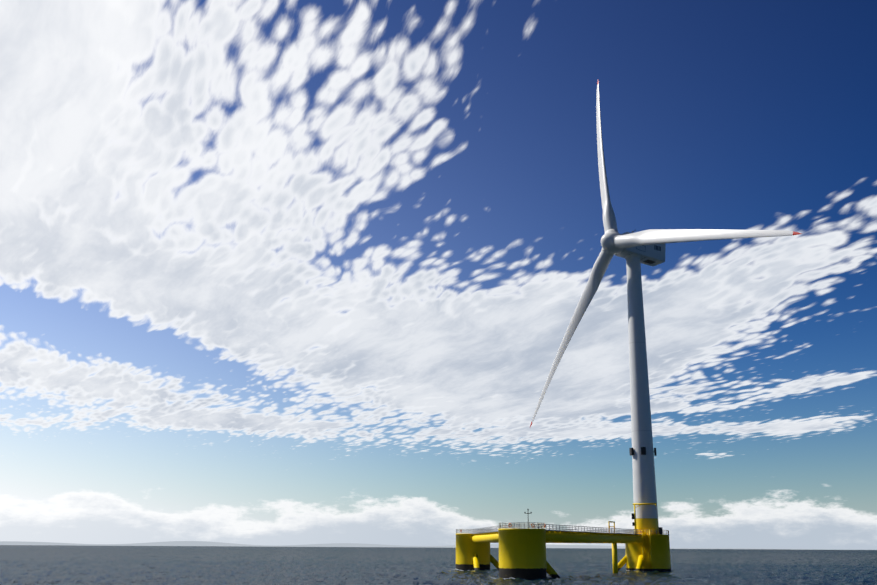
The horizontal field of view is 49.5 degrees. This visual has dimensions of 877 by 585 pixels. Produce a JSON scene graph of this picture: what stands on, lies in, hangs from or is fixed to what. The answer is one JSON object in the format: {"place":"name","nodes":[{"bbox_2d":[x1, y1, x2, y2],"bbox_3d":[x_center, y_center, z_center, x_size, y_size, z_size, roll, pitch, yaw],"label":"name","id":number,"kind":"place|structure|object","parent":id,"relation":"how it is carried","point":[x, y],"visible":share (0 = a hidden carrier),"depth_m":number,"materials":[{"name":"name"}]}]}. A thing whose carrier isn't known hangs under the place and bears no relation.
{"place":"outdoors","nodes":[
{"label":"outdoors","id":0,"kind":"place"},
{"bbox_2d":[0,541,831,549],"bbox_3d":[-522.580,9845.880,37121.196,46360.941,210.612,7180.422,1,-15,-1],"label":"distant hills","id":1,"kind":"structure","parent":0,"point":[187,543],"depth_m":39593.47,"materials":[{"name":"white"}]},
{"bbox_2d":[0,545,876,584],"bbox_3d":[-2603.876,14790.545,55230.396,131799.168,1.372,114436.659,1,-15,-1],"label":"sea","id":2,"kind":"structure","parent":0,"point":[120,565],"depth_m":276.62,"materials":[{"name":"liquid"}]},
{"bbox_2d":[0,0,876,549],"label":"sky","id":3,"kind":"structure","parent":0,"point":[273,272],"materials":[{"name":"blue"}]},
{"bbox_2d":[626,257,658,533],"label":"turbine tower","id":4,"kind":"structure","parent":0,"point":[644,483],"depth_m":259.31,"materials":[{"name":"metal"}]},
{"bbox_2d":[615,232,665,265],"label":"nacelle","id":5,"kind":"object","parent":4,"relation":"on","point":[649,252],"visible":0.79,"depth_m":272.54,"materials":[{"name":"white paint"}]},
{"bbox_2d":[601,229,623,255],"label":"rotor hub","id":6,"kind":"object","parent":5,"relation":"attached to","point":[609,247],"visible":0.71,"depth_m":268.79,"materials":[{"name":"white paint"}]},
{"bbox_2d":[530,250,612,426],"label":"turbine blade","id":7,"kind":"object","parent":6,"relation":"attached to","point":[601,264],"visible":0.96,"depth_m":277.73,"materials":[{"name":"white paint"}]},
{"bbox_2d":[596,81,617,231],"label":"turbine blade","id":8,"kind":"object","parent":6,"relation":"attached to","point":[609,220],"visible":0.92,"depth_m":282.36,"materials":[{"name":"white paint"}]},
{"bbox_2d":[614,229,801,247],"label":"turbine blade","id":9,"kind":"object","parent":6,"relation":"attached to","point":[651,237],"visible":1,"depth_m":243.22,"materials":[{"name":"white paint"}]},
{"bbox_2d":[624,230,660,263],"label":"turbine nacelle fittings","id":10,"kind":"object","parent":5,"relation":"attached to","point":[649,261],"visible":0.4,"depth_m":274.43,"materials":[{"name":"black metal"}]},
{"bbox_2d":[629,447,656,455],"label":"tower equipment boxes","id":11,"kind":"object","parent":4,"relation":"attached to","point":[643,450],"visible":0.9,"depth_m":256.91,"materials":[{"name":"black metal"}]},
{"bbox_2d":[633,503,656,533],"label":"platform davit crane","id":12,"kind":"object","parent":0,"point":[639,504],"visible":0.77,"depth_m":250.56,"materials":[{"name":"yellow paint"}]},
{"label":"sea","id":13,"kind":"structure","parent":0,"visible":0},
{"bbox_2d":[456,533,489,570],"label":"column","id":14,"kind":"structure","parent":13,"relation":"on","point":[467,548],"depth_m":248.90,"materials":[{"name":"yellow metal"}]},
{"bbox_2d":[498,528,546,579],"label":"column","id":15,"kind":"structure","parent":13,"relation":"on","point":[522,553],"depth_m":181.09,"materials":[{"name":"yellow metal"}]},
{"bbox_2d":[472,521,643,572],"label":"platform beams","id":16,"kind":"structure","parent":13,"relation":"on","point":[564,537],"depth_m":223.55,"materials":[{"name":"yellow metal"}]},
{"bbox_2d":[472,530,641,534],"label":"walkway deck","id":17,"kind":"structure","parent":16,"relation":"on","point":[568,531],"depth_m":218.14,"materials":[{"name":"grey metal"}]},
{"bbox_2d":[473,554,642,577],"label":"diagonal braces","id":18,"kind":"object","parent":16,"relation":"attached to","point":[550,571],"visible":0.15,"depth_m":245.40,"materials":[{"name":"yellow paint"}]},
{"bbox_2d":[456,522,668,534],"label":"platform railings","id":19,"kind":"object","parent":16,"relation":"on","point":[517,525],"visible":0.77,"depth_m":213.78,"materials":[{"name":"grey metal"}]},
{"bbox_2d":[460,523,668,533],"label":"platform lifebuoys","id":20,"kind":"object","parent":16,"relation":"on","point":[545,526],"visible":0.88,"depth_m":183.57,"materials":[{"name":"red plastic"}]},
{"bbox_2d":[625,534,670,571],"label":"tower column","id":21,"kind":"structure","parent":13,"relation":"on","point":[660,550],"depth_m":247.03,"materials":[{"name":"yellow metal"}]},
{"bbox_2d":[642,530,651,571],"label":"ladder","id":22,"kind":"object","parent":21,"relation":"attached to","point":[647,550],"visible":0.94,"depth_m":245.77,"materials":[{"name":"yellow metal"}]},
{"bbox_2d":[631,513,662,533],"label":"equipment boxes","id":23,"kind":"object","parent":21,"relation":"on","point":[660,529],"visible":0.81,"depth_m":249.19,"materials":[{"name":"black metal"}]}
]}

